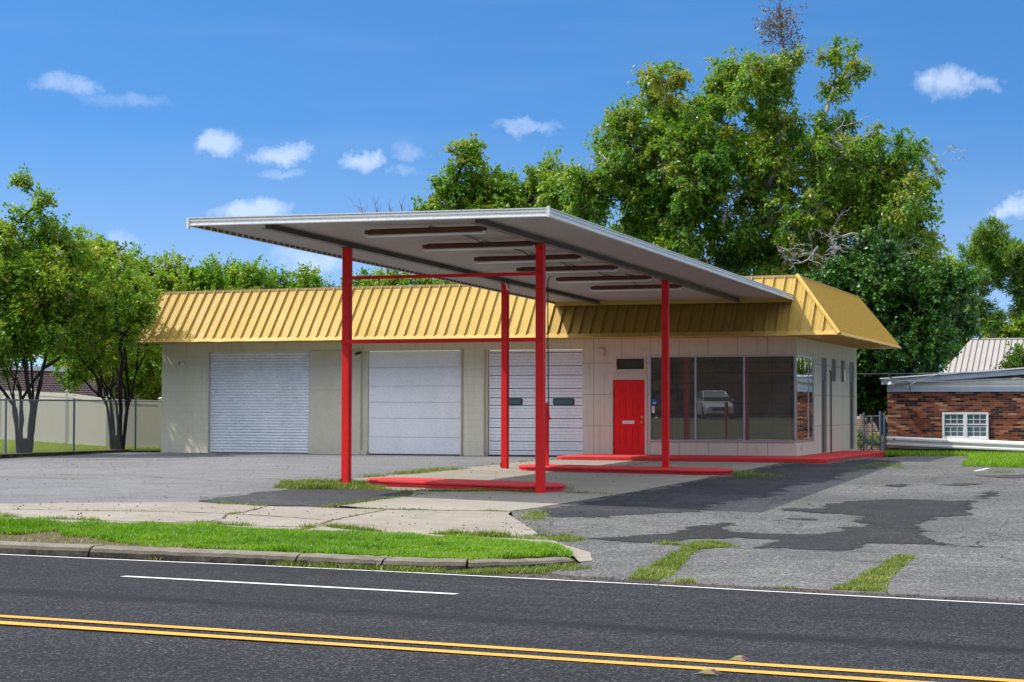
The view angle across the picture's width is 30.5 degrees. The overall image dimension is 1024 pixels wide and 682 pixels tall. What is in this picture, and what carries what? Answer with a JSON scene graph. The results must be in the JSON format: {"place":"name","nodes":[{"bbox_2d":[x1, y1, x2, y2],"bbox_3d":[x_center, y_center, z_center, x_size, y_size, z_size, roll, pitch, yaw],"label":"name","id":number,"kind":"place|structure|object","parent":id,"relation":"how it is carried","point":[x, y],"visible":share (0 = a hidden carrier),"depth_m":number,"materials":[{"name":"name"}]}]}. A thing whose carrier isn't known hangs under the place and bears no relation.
{"place":"outdoors","nodes":[
{"label":"outdoors","id":0,"kind":"place"},
{"bbox_2d":[0,439,160,453],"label":"side lawn","id":1,"kind":"structure","parent":0,"point":[41,446],"depth_m":57.88,"materials":[{"name":"green plant"}]},
{"bbox_2d":[0,452,556,507],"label":"parking lot","id":2,"kind":"structure","parent":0,"point":[22,484],"depth_m":40.94,"materials":[{"name":"grey asphalt"}]},
{"bbox_2d":[199,488,412,505],"bbox_3d":[-3.327,2.636,31.886,2.670,0.088,5.262,-1,-2,19],"label":"asphalt patch","id":3,"kind":"object","parent":2,"relation":"on","point":[302,497],"visible":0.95,"depth_m":31.55,"materials":[{"name":"grey asphalt"}]},
{"bbox_2d":[22,461,694,533],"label":"pavement cracks","id":4,"kind":"object","parent":2,"relation":"on","point":[321,519],"visible":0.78,"depth_m":27.32,"materials":[{"name":"plant"}]},
{"bbox_2d":[4,453,1023,603],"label":"loose gravel","id":5,"kind":"structure","parent":2,"relation":"on","point":[571,576],"depth_m":24.78,"materials":[{"name":"grey gravel"}]},
{"bbox_2d":[0,526,561,558],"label":"verge","id":6,"kind":"structure","parent":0,"point":[42,537],"depth_m":23.90,"materials":[{"name":"green plant"}]},
{"bbox_2d":[0,513,576,560],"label":"verge grass","id":7,"kind":"structure","parent":6,"relation":"on","point":[333,541],"depth_m":23.24,"materials":[{"name":"green plant"}]},
{"bbox_2d":[0,502,592,561],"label":"concrete apron","id":8,"kind":"object","parent":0,"point":[442,520],"visible":0.71,"depth_m":27.12,"materials":[{"name":"beige concrete"}]},
{"bbox_2d":[0,554,1023,681],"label":"road","id":9,"kind":"structure","parent":0,"point":[974,639],"depth_m":14.91,"materials":[{"name":"grey asphalt"}]},
{"bbox_2d":[122,576,458,593],"bbox_3d":[-2.329,2.462,18.978,4.038,0.003,0.120,-1,-2,27],"label":"lane line","id":10,"kind":"object","parent":9,"relation":"on","point":[292,585],"visible":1,"depth_m":18.88,"materials":[{"name":"white paint"}]},
{"bbox_2d":[0,621,928,681],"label":"line","id":11,"kind":"object","parent":9,"relation":"on","point":[448,651],"visible":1,"depth_m":13.17,"materials":[{"name":"yellow paint"}]},
{"bbox_2d":[0,615,1023,681],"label":"line","id":12,"kind":"object","parent":9,"relation":"on","point":[638,656],"visible":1,"depth_m":13.30,"materials":[{"name":"paint"}]},
{"bbox_2d":[2,554,1023,604],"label":"edge line","id":13,"kind":"object","parent":9,"relation":"on","point":[538,578],"visible":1,"depth_m":20.03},
{"bbox_2d":[695,668,723,675],"bbox_3d":[1.271,2.134,12.128,0.170,0.030,0.100,-1,-2,25],"label":"road stud","id":14,"kind":"object","parent":9,"relation":"on","point":[710,671],"visible":1,"depth_m":12.09,"materials":[{"name":"yellow plastic"}]},
{"bbox_2d":[725,655,752,661],"bbox_3d":[1.557,2.176,12.874,0.170,0.030,0.100,-1,-2,25],"label":"road stud","id":15,"kind":"object","parent":9,"relation":"on","point":[739,658],"visible":1,"depth_m":12.84,"materials":[{"name":"yellow plastic"}]},
{"bbox_2d":[0,0,1023,373],"label":"sky","id":16,"kind":"structure","parent":0,"point":[147,117],"materials":[{"name":"blue"}]},
{"bbox_2d":[341,459,777,510],"bbox_3d":[0.505,2.875,39.049,6.324,0.258,20.407,-1,-2,19],"label":"concrete pad","id":17,"kind":"object","parent":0,"point":[597,484],"visible":0.77,"depth_m":37.16,"materials":[{"name":"beige concrete"}]},
{"bbox_2d":[367,477,565,491],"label":"pump island","id":18,"kind":"structure","parent":17,"relation":"on","point":[437,483],"depth_m":34.82,"materials":[{"name":"red concrete"}]},
{"bbox_2d":[518,464,733,477],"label":"pump island","id":19,"kind":"structure","parent":17,"relation":"on","point":[635,469],"depth_m":41.67,"materials":[{"name":"red concrete"}]},
{"bbox_2d":[545,276,550,465],"bbox_3d":[0.821,0.691,42.800,0.145,4.373,0.155,-1,-2,19],"label":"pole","id":20,"kind":"object","parent":19,"relation":"on","point":[548,417],"visible":0.76,"depth_m":42.77,"materials":[{"name":"metal"}]},
{"bbox_2d":[334,453,1021,603],"bbox_3d":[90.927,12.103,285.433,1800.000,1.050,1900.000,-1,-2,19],"label":"ground","id":21,"kind":"structure","parent":0,"point":[576,561],"depth_m":20.94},
{"bbox_2d":[34,345,86,366],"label":"broadleaf tree","id":22,"kind":"object","parent":21,"relation":"on","point":[42,353],"depth_m":102.21,"materials":[{"name":"green plant"}]},
{"bbox_2d":[0,163,120,452],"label":"myrtle tree","id":23,"kind":"object","parent":21,"relation":"on","point":[46,276],"visible":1,"depth_m":52.27,"materials":[{"name":"green plant"}]},
{"bbox_2d":[0,366,145,399],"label":"brick building","id":24,"kind":"structure","parent":21,"relation":"on","point":[49,384],"depth_m":85.44,"materials":[{"name":"brown brick"}]},
{"bbox_2d":[0,449,159,458],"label":"kerb","id":25,"kind":"structure","parent":21,"relation":"on","point":[18,455],"depth_m":53.38,"materials":[{"name":"concrete"}]},
{"bbox_2d":[0,388,161,447],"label":"vinyl fence","id":26,"kind":"object","parent":21,"relation":"on","point":[55,395],"visible":0.36,"depth_m":62.33,"materials":[{"name":"beige plastic"}]},
{"bbox_2d":[0,398,161,453],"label":"chain link fence","id":27,"kind":"object","parent":21,"relation":"on","point":[5,432],"visible":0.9,"depth_m":54.07,"materials":[{"name":"metal"}]},
{"bbox_2d":[48,224,161,399],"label":"myrtle tree","id":28,"kind":"object","parent":21,"relation":"on","point":[149,372],"visible":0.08,"depth_m":65.38,"materials":[{"name":"green plant"}]},
{"bbox_2d":[46,227,164,449],"bbox_3d":[-11.874,0.034,56.320,5.714,6.905,3.517,-2,-3,44],"label":"myrtle tree","id":29,"kind":"object","parent":21,"relation":"on","point":[142,307],"visible":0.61,"depth_m":56.34,"materials":[{"name":"green plant"}]},
{"bbox_2d":[62,351,161,399],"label":"shrub","id":30,"kind":"object","parent":21,"relation":"on","point":[155,395],"visible":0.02,"depth_m":67.37,"materials":[{"name":"green plant"}]},
{"bbox_2d":[126,244,230,355],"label":"myrtle tree","id":31,"kind":"object","parent":21,"relation":"on","point":[168,276],"visible":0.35,"depth_m":67.62,"materials":[{"name":"green plant"}]},
{"bbox_2d":[210,251,282,289],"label":"myrtle tree","id":32,"kind":"object","parent":21,"relation":"on","point":[252,276],"visible":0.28,"depth_m":71.16,"materials":[{"name":"green plant"}]},
{"bbox_2d":[0,541,573,576],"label":"kerb","id":33,"kind":"structure","parent":21,"relation":"on","point":[223,556],"depth_m":22.10,"materials":[{"name":"concrete"}]},
{"bbox_2d":[260,261,359,288],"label":"myrtle tree","id":34,"kind":"object","parent":21,"relation":"on","point":[304,277],"visible":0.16,"depth_m":72.27,"materials":[{"name":"green plant"}]},
{"bbox_2d":[344,195,421,271],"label":"bare tree","id":35,"kind":"object","parent":21,"relation":"on","point":[376,210],"visible":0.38,"depth_m":81.89,"materials":[{"name":"plant"}]},
{"bbox_2d":[352,267,456,286],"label":"broadleaf tree","id":36,"kind":"object","parent":21,"relation":"on","point":[392,282],"visible":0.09,"depth_m":79.62,"materials":[{"name":"green plant"}]},
{"bbox_2d":[411,132,526,210],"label":"broadleaf tree","id":37,"kind":"object","parent":21,"relation":"on","point":[483,189],"visible":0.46,"depth_m":87.17,"materials":[{"name":"green plant"}]},
{"bbox_2d":[186,206,793,492],"bbox_3d":[0.922,0.629,40.972,6.615,4.880,20.637,-1,-2,19],"label":"fuel canopy","id":38,"kind":"object","parent":21,"relation":"on","point":[547,230],"visible":0.91,"depth_m":35.44,"materials":[{"name":"metal"}]},
{"bbox_2d":[365,226,486,237],"bbox_3d":[-1.477,-1.858,31.960,2.200,0.141,0.120,-1,-2,19],"label":"strip light","id":39,"kind":"object","parent":38,"relation":"attached to","point":[428,231],"visible":0.96,"depth_m":31.91,"materials":[{"name":"brown plastic"}]},
{"bbox_2d":[422,241,535,250],"bbox_3d":[-0.604,-1.738,34.427,2.200,0.141,0.120,-1,-2,19],"label":"strip light","id":40,"kind":"object","parent":38,"relation":"attached to","point":[480,246],"visible":0.96,"depth_m":34.37,"materials":[{"name":"brown plastic"}]},
{"bbox_2d":[474,254,580,263],"bbox_3d":[0.300,-1.615,36.979,2.200,0.141,0.120,-1,-2,19],"label":"strip light","id":41,"kind":"object","parent":38,"relation":"attached to","point":[524,258],"visible":1,"depth_m":36.96,"materials":[{"name":"brown plastic"}]},
{"bbox_2d":[516,265,617,272],"bbox_3d":[1.147,-1.500,39.371,2.200,0.141,0.120,-1,-2,19],"label":"strip light","id":42,"kind":"object","parent":38,"relation":"attached to","point":[578,269],"visible":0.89,"depth_m":39.27,"materials":[{"name":"brown plastic"}]},
{"bbox_2d":[556,275,651,282],"bbox_3d":[2.040,-1.378,41.895,2.200,0.141,0.120,-1,-2,19],"label":"strip light","id":43,"kind":"object","parent":38,"relation":"attached to","point":[596,279],"visible":0.98,"depth_m":41.85,"materials":[{"name":"brown plastic"}]},
{"bbox_2d":[591,284,681,291],"bbox_3d":[2.930,-1.256,44.410,2.200,0.141,0.120,-1,-2,19],"label":"strip light","id":44,"kind":"object","parent":38,"relation":"attached to","point":[631,287],"visible":1,"depth_m":44.40,"materials":[{"name":"brown plastic"}]},
{"bbox_2d":[137,273,901,456],"bbox_3d":[0.642,0.990,57.099,20.661,5.104,11.621,-1,-2,19],"label":"service station","id":45,"kind":"object","parent":21,"relation":"on","point":[259,371],"visible":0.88,"depth_m":53.62,"materials":[{"name":"beige concrete"}]},
{"bbox_2d":[208,352,308,453],"bbox_3d":[-7.449,1.793,55.358,3.309,3.081,0.080,-1,-2,19],"label":"roller door","id":46,"kind":"structure","parent":45,"relation":"in","point":[259,401],"depth_m":55.36,"materials":[{"name":"metal"}]},
{"bbox_2d":[361,349,462,455],"bbox_3d":[-2.844,1.809,53.718,3.155,3.110,0.260,-1,-2,19],"label":"panel door","id":47,"kind":"structure","parent":45,"relation":"in","point":[412,401],"depth_m":53.75,"materials":[{"name":"white paint"}]},
{"bbox_2d":[483,349,582,456],"bbox_3d":[0.595,1.771,52.483,2.953,3.110,0.215,-1,-2,19],"label":"ribbed door","id":48,"kind":"structure","parent":45,"relation":"in","point":[565,366],"depth_m":52.56,"materials":[{"name":"white paint"}]},
{"bbox_2d":[611,376,646,454],"bbox_3d":[3.219,2.033,51.480,1.035,2.145,0.107,-1,-2,19],"label":"entry door","id":49,"kind":"structure","parent":45,"relation":"in","point":[630,392],"depth_m":51.48,"materials":[{"name":"red paint"}]},
{"bbox_2d":[613,357,645,375],"bbox_3d":[3.241,0.692,51.531,0.940,0.510,0.120,-1,-2,19],"label":"transom window","id":50,"kind":"structure","parent":45,"relation":"in","point":[625,365],"depth_m":51.54,"materials":[{"name":"black glass"}]},
{"bbox_2d":[649,354,813,441],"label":"shop window","id":51,"kind":"structure","parent":45,"relation":"in","point":[802,367],"depth_m":50.80,"materials":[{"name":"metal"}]},
{"bbox_2d":[821,358,825,451],"bbox_3d":[8.903,1.840,53.874,0.090,2.707,0.844,-1,-2,19],"label":"side door","id":52,"kind":"structure","parent":45,"relation":"in","point":[823,361],"depth_m":53.85,"materials":[{"name":"green paint"}]},
{"bbox_2d":[832,359,835,380],"bbox_3d":[9.474,0.860,55.454,0.054,0.656,0.776,-1,-2,19],"label":"vent window","id":53,"kind":"structure","parent":45,"relation":"in","point":[833,360],"depth_m":55.43,"materials":[{"name":"grey glass"}]},
{"bbox_2d":[841,360,844,381],"bbox_3d":[10.011,0.916,56.971,0.054,0.656,0.776,-1,-2,19],"label":"vent window","id":54,"kind":"structure","parent":45,"relation":"in","point":[842,362],"depth_m":56.94,"materials":[{"name":"grey glass"}]},
{"bbox_2d":[850,362,853,448],"bbox_3d":[10.543,2.010,58.509,0.090,2.707,0.844,-1,-2,19],"label":"side door","id":55,"kind":"structure","parent":45,"relation":"in","point":[851,363],"depth_m":58.47,"materials":[{"name":"green paint"}]},
{"bbox_2d":[502,145,597,216],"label":"broadleaf tree","id":56,"kind":"object","parent":21,"relation":"on","point":[542,185],"visible":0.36,"depth_m":86.41,"materials":[{"name":"green plant"}]},
{"bbox_2d":[557,0,967,287],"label":"pecan tree","id":57,"kind":"object","parent":21,"relation":"on","point":[697,151],"visible":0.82,"depth_m":73.95,"materials":[{"name":"green plant"}]},
{"bbox_2d":[857,425,886,450],"bbox_3d":[11.549,3.608,62.004,1.608,1.644,1.099,-1,-2,19],"label":"shrub","id":58,"kind":"object","parent":21,"relation":"on","point":[861,439],"visible":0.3,"depth_m":61.84,"materials":[{"name":"green plant"}]},
{"bbox_2d":[857,408,887,450],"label":"brick building","id":59,"kind":"structure","parent":21,"relation":"on","point":[859,425],"depth_m":71.13,"materials":[{"name":"brick"}]},
{"bbox_2d":[857,411,897,450],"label":"chain link gate","id":60,"kind":"structure","parent":21,"relation":"on","point":[880,441],"depth_m":60.07,"materials":[{"name":"metal"}]},
{"bbox_2d":[784,220,992,450],"bbox_3d":[12.681,0.117,64.445,7.425,8.745,4.424,-1,-2,19],"label":"evergreen tree","id":61,"kind":"object","parent":21,"relation":"on","point":[877,272],"visible":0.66,"depth_m":63.38,"materials":[{"name":"green plant"}]},
{"bbox_2d":[880,367,1023,448],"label":"brick building","id":62,"kind":"structure","parent":21,"relation":"on","point":[968,408],"depth_m":60.27,"materials":[{"name":"brown brick"}]},
{"bbox_2d":[887,377,910,389],"bbox_3d":[12.513,1.374,60.705,0.780,0.416,0.254,0,-2,7],"label":"gooseneck lamp","id":63,"kind":"object","parent":62,"relation":"attached to","point":[890,382],"visible":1,"depth_m":60.66,"materials":[{"name":"metal"}]},
{"bbox_2d":[884,371,1023,386],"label":"roof","id":64,"kind":"structure","parent":62,"relation":"attached to","point":[944,381],"depth_m":59.31,"materials":[{"name":"metal"}]},
{"bbox_2d":[942,412,989,439],"bbox_3d":[14.528,2.736,60.166,1.505,0.900,0.100,-1,-2,19],"label":"window","id":65,"kind":"structure","parent":62,"relation":"in","point":[955,425],"depth_m":60.15,"materials":[{"name":"white plastic"}]},
{"bbox_2d":[888,448,1017,456],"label":"kerb wall","id":66,"kind":"structure","parent":21,"relation":"on","point":[919,449],"depth_m":55.20,"materials":[{"name":"concrete"}]},
{"bbox_2d":[886,436,1023,451],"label":"guard rail","id":67,"kind":"object","parent":66,"relation":"on","point":[940,443],"visible":0.94,"depth_m":54.79,"materials":[{"name":"metal"}]},
{"bbox_2d":[939,251,1023,366],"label":"broadleaf tree","id":68,"kind":"object","parent":21,"relation":"on","point":[1014,331],"visible":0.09,"depth_m":115.15,"materials":[{"name":"green plant"}]},
{"bbox_2d":[943,338,1023,372],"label":"metal roof building","id":69,"kind":"structure","parent":21,"relation":"on","point":[977,354],"depth_m":87.88,"materials":[{"name":"white metal"}]},
{"bbox_2d":[955,212,1023,337],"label":"broadleaf tree","id":70,"kind":"object","parent":21,"relation":"on","point":[989,249],"visible":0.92,"depth_m":105.96,"materials":[{"name":"green plant"}]},
{"bbox_2d":[990,340,1023,377],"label":"shrub","id":71,"kind":"object","parent":21,"relation":"on","point":[1015,358],"visible":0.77,"depth_m":72.83,"materials":[{"name":"green plant"}]},
{"bbox_2d":[557,450,887,465],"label":"walkway","id":72,"kind":"structure","parent":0,"point":[827,457],"depth_m":48.90,"materials":[{"name":"red concrete"}]},
{"bbox_2d":[511,456,1023,553],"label":"side lot","id":73,"kind":"structure","parent":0,"point":[915,472],"depth_m":29.55,"materials":[{"name":"grey asphalt"}]},
{"bbox_2d":[536,459,897,517],"bbox_3d":[5.206,2.907,39.122,3.016,0.322,23.922,-1,-2,21],"label":"sealed strip","id":74,"kind":"object","parent":73,"relation":"on","point":[695,495],"visible":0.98,"depth_m":34.76,"materials":[{"name":"concrete"}]},
{"bbox_2d":[583,491,999,549],"bbox_3d":[5.440,2.761,30.112,5.300,0.237,13.450,-1,-2,19],"label":"sealed patch","id":75,"kind":"object","parent":73,"relation":"on","point":[907,515],"visible":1,"depth_m":26.71,"materials":[{"name":"black asphalt"}]},
{"bbox_2d":[790,518,816,519],"bbox_3d":[4.355,2.730,28.721,1.078,0.020,0.632,0,-2,4],"label":"asphalt stain","id":76,"kind":"object","parent":73,"relation":"on","point":[804,519],"visible":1,"depth_m":28.77,"materials":[{"name":"grey asphalt"}]},
{"bbox_2d":[887,484,906,486],"bbox_3d":[7.736,2.895,37.660,1.386,0.029,0.832,2,-3,-44],"label":"asphalt stain","id":77,"kind":"object","parent":73,"relation":"on","point":[899,485],"visible":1,"depth_m":37.59,"materials":[{"name":"grey asphalt"}]},
{"bbox_2d":[941,483,978,485],"bbox_3d":[9.099,2.899,38.017,1.155,0.025,0.800,2,-3,-36],"label":"asphalt stain","id":78,"kind":"object","parent":73,"relation":"on","point":[962,484],"visible":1,"depth_m":37.91,"materials":[{"name":"grey asphalt"}]},
{"bbox_2d":[902,455,1023,467],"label":"grass border","id":79,"kind":"object","parent":73,"relation":"on","point":[963,464],"depth_m":45.95,"materials":[{"name":"green plant"}]},
{"bbox_2d":[883,448,1023,467],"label":"edge grass","id":80,"kind":"structure","parent":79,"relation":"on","point":[992,458],"depth_m":49.52,"materials":[{"name":"green plant"}]},
{"bbox_2d":[975,474,1023,477],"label":"asphalt stain","id":81,"kind":"object","parent":73,"relation":"on","point":[1013,476],"visible":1,"depth_m":40.83,"materials":[{"name":"grey asphalt"}]},
{"bbox_2d":[546,543,1023,600],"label":"driveway","id":82,"kind":"structure","parent":0,"point":[992,575],"depth_m":21.44,"materials":[{"name":"concrete"}]},
{"bbox_2d":[0,451,1014,591],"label":"crack weeds","id":83,"kind":"object","parent":82,"relation":"on","point":[673,561],"visible":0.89,"depth_m":24.36,"materials":[{"name":"green plant"}]},
{"bbox_2d":[37,455,1023,566],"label":"asphalt cracks","id":84,"kind":"object","parent":82,"relation":"on","point":[772,528],"visible":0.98,"depth_m":27.72,"materials":[{"name":"black asphalt"}]},
{"bbox_2d":[432,571,1023,603],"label":"gutter","id":85,"kind":"object","parent":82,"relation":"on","point":[745,587],"visible":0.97,"depth_m":19.21,"materials":[{"name":"grey concrete"}]}
]}

